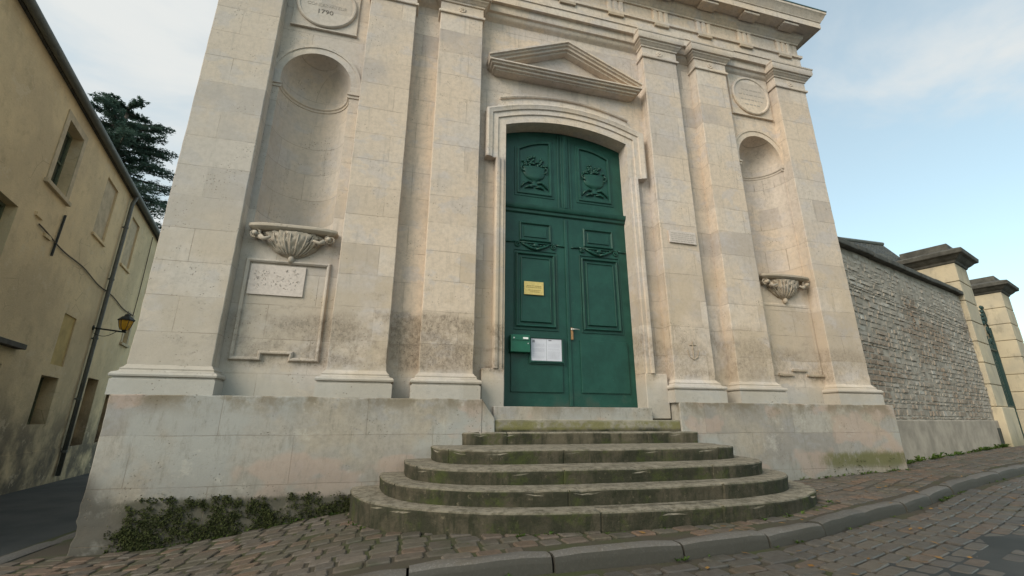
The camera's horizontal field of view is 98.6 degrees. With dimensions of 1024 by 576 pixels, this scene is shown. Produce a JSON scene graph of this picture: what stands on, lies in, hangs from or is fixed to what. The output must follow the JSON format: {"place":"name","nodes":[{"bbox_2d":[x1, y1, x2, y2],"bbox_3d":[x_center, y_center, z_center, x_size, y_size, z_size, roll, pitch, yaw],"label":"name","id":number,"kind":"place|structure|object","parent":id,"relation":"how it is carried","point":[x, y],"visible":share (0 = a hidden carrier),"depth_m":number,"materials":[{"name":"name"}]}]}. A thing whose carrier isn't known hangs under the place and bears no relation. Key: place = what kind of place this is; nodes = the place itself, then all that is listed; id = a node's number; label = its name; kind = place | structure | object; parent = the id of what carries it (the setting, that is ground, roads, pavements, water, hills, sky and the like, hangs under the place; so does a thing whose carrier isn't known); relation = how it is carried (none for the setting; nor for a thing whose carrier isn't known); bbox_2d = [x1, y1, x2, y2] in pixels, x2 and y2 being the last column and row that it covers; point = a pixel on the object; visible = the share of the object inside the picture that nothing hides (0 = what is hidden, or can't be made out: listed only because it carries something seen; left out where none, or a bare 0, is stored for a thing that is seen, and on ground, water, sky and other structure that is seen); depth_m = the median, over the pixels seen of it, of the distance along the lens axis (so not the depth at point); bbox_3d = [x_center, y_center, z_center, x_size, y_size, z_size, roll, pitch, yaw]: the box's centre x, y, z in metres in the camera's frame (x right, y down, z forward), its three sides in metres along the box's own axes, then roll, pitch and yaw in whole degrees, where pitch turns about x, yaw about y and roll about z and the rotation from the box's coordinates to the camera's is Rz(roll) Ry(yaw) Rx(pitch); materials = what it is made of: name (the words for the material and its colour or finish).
{"place":"outdoors","nodes":[
{"label":"outdoors","id":0,"kind":"place"},
{"bbox_2d":[0,531,73,575],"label":"footpath bed","id":1,"kind":"object","parent":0,"point":[62,548],"visible":0.05,"depth_m":4.53,"materials":[{"name":"grey concrete"}]},
{"bbox_2d":[0,473,89,555],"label":"side street","id":2,"kind":"structure","parent":0,"point":[35,515],"depth_m":6.79,"materials":[{"name":"grey asphalt"}]},
{"bbox_2d":[0,445,1023,575],"bbox_3d":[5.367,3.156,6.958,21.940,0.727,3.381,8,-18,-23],"label":"footpath","id":3,"kind":"structure","parent":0,"point":[384,552],"depth_m":3.94,"materials":[{"name":"grey stone"}]},
{"bbox_2d":[114,443,1009,575],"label":"weeds","id":4,"kind":"object","parent":3,"relation":"on","point":[934,456],"visible":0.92,"depth_m":5.78,"materials":[{"name":"green plant"}]},
{"bbox_2d":[36,0,1023,340],"label":"sky","id":5,"kind":"structure","parent":0,"point":[916,107],"materials":[{"name":"blue"}]},
{"bbox_2d":[534,474,1023,575],"bbox_3d":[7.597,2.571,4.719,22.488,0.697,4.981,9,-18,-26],"label":"road","id":6,"kind":"structure","parent":0,"point":[964,521],"depth_m":3.54,"materials":[{"name":"grey stone"}]},
{"bbox_2d":[639,471,1023,574],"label":"fallen leaves","id":7,"kind":"object","parent":6,"relation":"on","point":[707,567],"visible":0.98,"depth_m":3.63,"materials":[{"name":"brown plant"}]},
{"bbox_2d":[886,515,1023,575],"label":"road patch","id":8,"kind":"object","parent":6,"relation":"on","point":[996,550],"visible":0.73,"depth_m":3.30,"materials":[{"name":"grey stone"}]},
{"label":"ground","id":9,"kind":"structure","parent":0,"visible":0},
{"bbox_2d":[0,533,73,564],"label":"street edge stones","id":10,"kind":"object","parent":9,"relation":"on","point":[10,557],"visible":0.06,"depth_m":4.58,"materials":[{"name":"stone"}]},
{"bbox_2d":[0,0,159,494],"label":"town house","id":11,"kind":"structure","parent":9,"relation":"on","point":[67,183],"depth_m":9.62,"materials":[{"name":"ochre plaster"},{"name":"slate"},{"name":"grey zinc"}]},
{"bbox_2d":[0,200,5,218],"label":"window","id":12,"kind":"structure","parent":11,"relation":"in","point":[2,205],"depth_m":7.76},
{"bbox_2d":[27,377,43,423],"bbox_3d":[-10.818,2.492,9.810,0.288,1.050,0.962,4,-17,-14],"label":"window","id":13,"kind":"structure","parent":11,"relation":"in","point":[41,380],"depth_m":10.18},
{"bbox_2d":[43,109,88,206],"bbox_3d":[-9.554,-2.763,9.247,0.477,1.690,1.238,9,-19,-27],"label":"window","id":14,"kind":"structure","parent":11,"relation":"in","point":[51,179],"depth_m":9.43,"materials":[{"name":"beige stone"}]},
{"bbox_2d":[38,224,152,315],"bbox_3d":[-11.111,-1.384,12.235,0.028,2.939,7.850,9,-19,-27],"label":"wall cable","id":15,"kind":"object","parent":11,"relation":"attached to","point":[43,228],"depth_m":11.78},
{"bbox_2d":[92,314,134,335],"bbox_3d":[-11.035,1.017,12.222,0.858,0.688,0.338,10,-19,-30],"label":"wall lantern","id":16,"kind":"object","parent":11,"relation":"attached to","point":[126,322],"depth_m":12.26,"materials":[{"name":"metal"}]},
{"bbox_2d":[119,311,134,347],"bbox_3d":[-12.907,1.403,14.817,0.080,1.120,0.928,9,-19,-27],"label":"window","id":17,"kind":"structure","parent":11,"relation":"in","point":[121,343],"depth_m":14.78,"materials":[{"name":"beige stone"}]},
{"bbox_2d":[88,91,177,230],"bbox_3d":[-21.760,-1.405,22.782,10.580,19.066,10.911,4,-17,-14],"label":"cedar tree","id":18,"kind":"object","parent":9,"relation":"on","point":[123,134],"visible":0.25,"depth_m":24.29,"materials":[{"name":"green plant"}]},
{"bbox_2d":[66,0,906,556],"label":"chapel","id":19,"kind":"structure","parent":9,"relation":"on","point":[378,214],"depth_m":6.87,"materials":[{"name":"stone"}]},
{"bbox_2d":[101,458,900,553],"bbox_3d":[1.093,2.732,5.821,10.824,0.761,0.048,4,-17,-14],"label":"ivy","id":20,"kind":"object","parent":19,"relation":"attached to","point":[267,517],"visible":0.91,"depth_m":4.71,"materials":[{"name":"ivy leaves"}]},
{"bbox_2d":[504,211,572,406],"bbox_3d":[0.356,0.260,6.906,1.160,3.095,0.109,4,-17,-14],"label":"door leaf","id":21,"kind":"structure","parent":19,"relation":"in","point":[536,246],"depth_m":6.89,"materials":[{"name":"green paint"}]},
{"bbox_2d":[509,334,529,352],"bbox_3d":[0.117,0.829,6.571,0.300,0.260,0.129,4,-17,-14],"label":"letter box","id":22,"kind":"object","parent":21,"relation":"attached to","point":[518,343],"visible":1,"depth_m":6.53,"materials":[{"name":"metal"}]},
{"bbox_2d":[524,281,543,295],"bbox_3d":[0.345,0.004,6.934,0.318,0.214,0.016,4,-17,-14],"label":"name plate","id":23,"kind":"object","parent":21,"relation":"attached to","point":[533,288],"visible":1,"depth_m":6.93,"materials":[{"name":"gold metal"}]},
{"bbox_2d":[529,336,564,364],"bbox_3d":[0.532,0.950,6.692,0.570,0.410,0.047,4,-17,-14],"label":"notice case","id":24,"kind":"object","parent":21,"relation":"attached to","point":[547,350],"visible":1,"depth_m":6.68,"materials":[{"name":"white paper"}]},
{"bbox_2d":[566,219,637,407],"bbox_3d":[1.454,0.341,7.165,1.138,3.095,0.134,4,-17,-14],"label":"door leaf","id":25,"kind":"structure","parent":19,"relation":"in","point":[603,365],"depth_m":7.12,"materials":[{"name":"green paint"}]},
{"bbox_2d":[668,230,696,244],"bbox_3d":[2.895,-0.856,7.484,0.516,0.220,0.029,4,-17,-14],"label":"stone plaque","id":26,"kind":"object","parent":19,"relation":"attached to","point":[681,237],"visible":1,"depth_m":7.47,"materials":[{"name":"white stone"}]},
{"bbox_2d":[349,406,816,552],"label":"entrance steps","id":27,"kind":"structure","parent":9,"relation":"on","point":[537,470],"depth_m":4.42,"materials":[{"name":"stone"}]},
{"bbox_2d":[353,464,1023,575],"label":"kerb","id":28,"kind":"structure","parent":9,"relation":"on","point":[576,559],"depth_m":3.37,"materials":[{"name":"stone"}]},
{"bbox_2d":[840,237,917,270],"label":"lodge","id":29,"kind":"structure","parent":9,"relation":"on","point":[880,248],"depth_m":15.17,"materials":[{"name":"stone"}]},
{"bbox_2d":[838,237,1004,461],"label":"garden wall","id":30,"kind":"structure","parent":9,"relation":"on","point":[924,371],"depth_m":9.94,"materials":[{"name":"stone"}]},
{"bbox_2d":[895,244,1023,446],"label":"gate pier","id":31,"kind":"structure","parent":9,"relation":"on","point":[947,264],"depth_m":13.37,"materials":[{"name":"stone"}]},
{"bbox_2d":[969,276,1023,432],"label":"gate pier","id":32,"kind":"structure","parent":9,"relation":"on","point":[992,294],"depth_m":16.44,"materials":[{"name":"stone"}]},
{"bbox_2d":[979,305,1023,437],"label":"iron gate","id":33,"kind":"structure","parent":32,"relation":"attached to","point":[1000,369],"depth_m":16.05,"materials":[{"name":"metal"}]}
]}

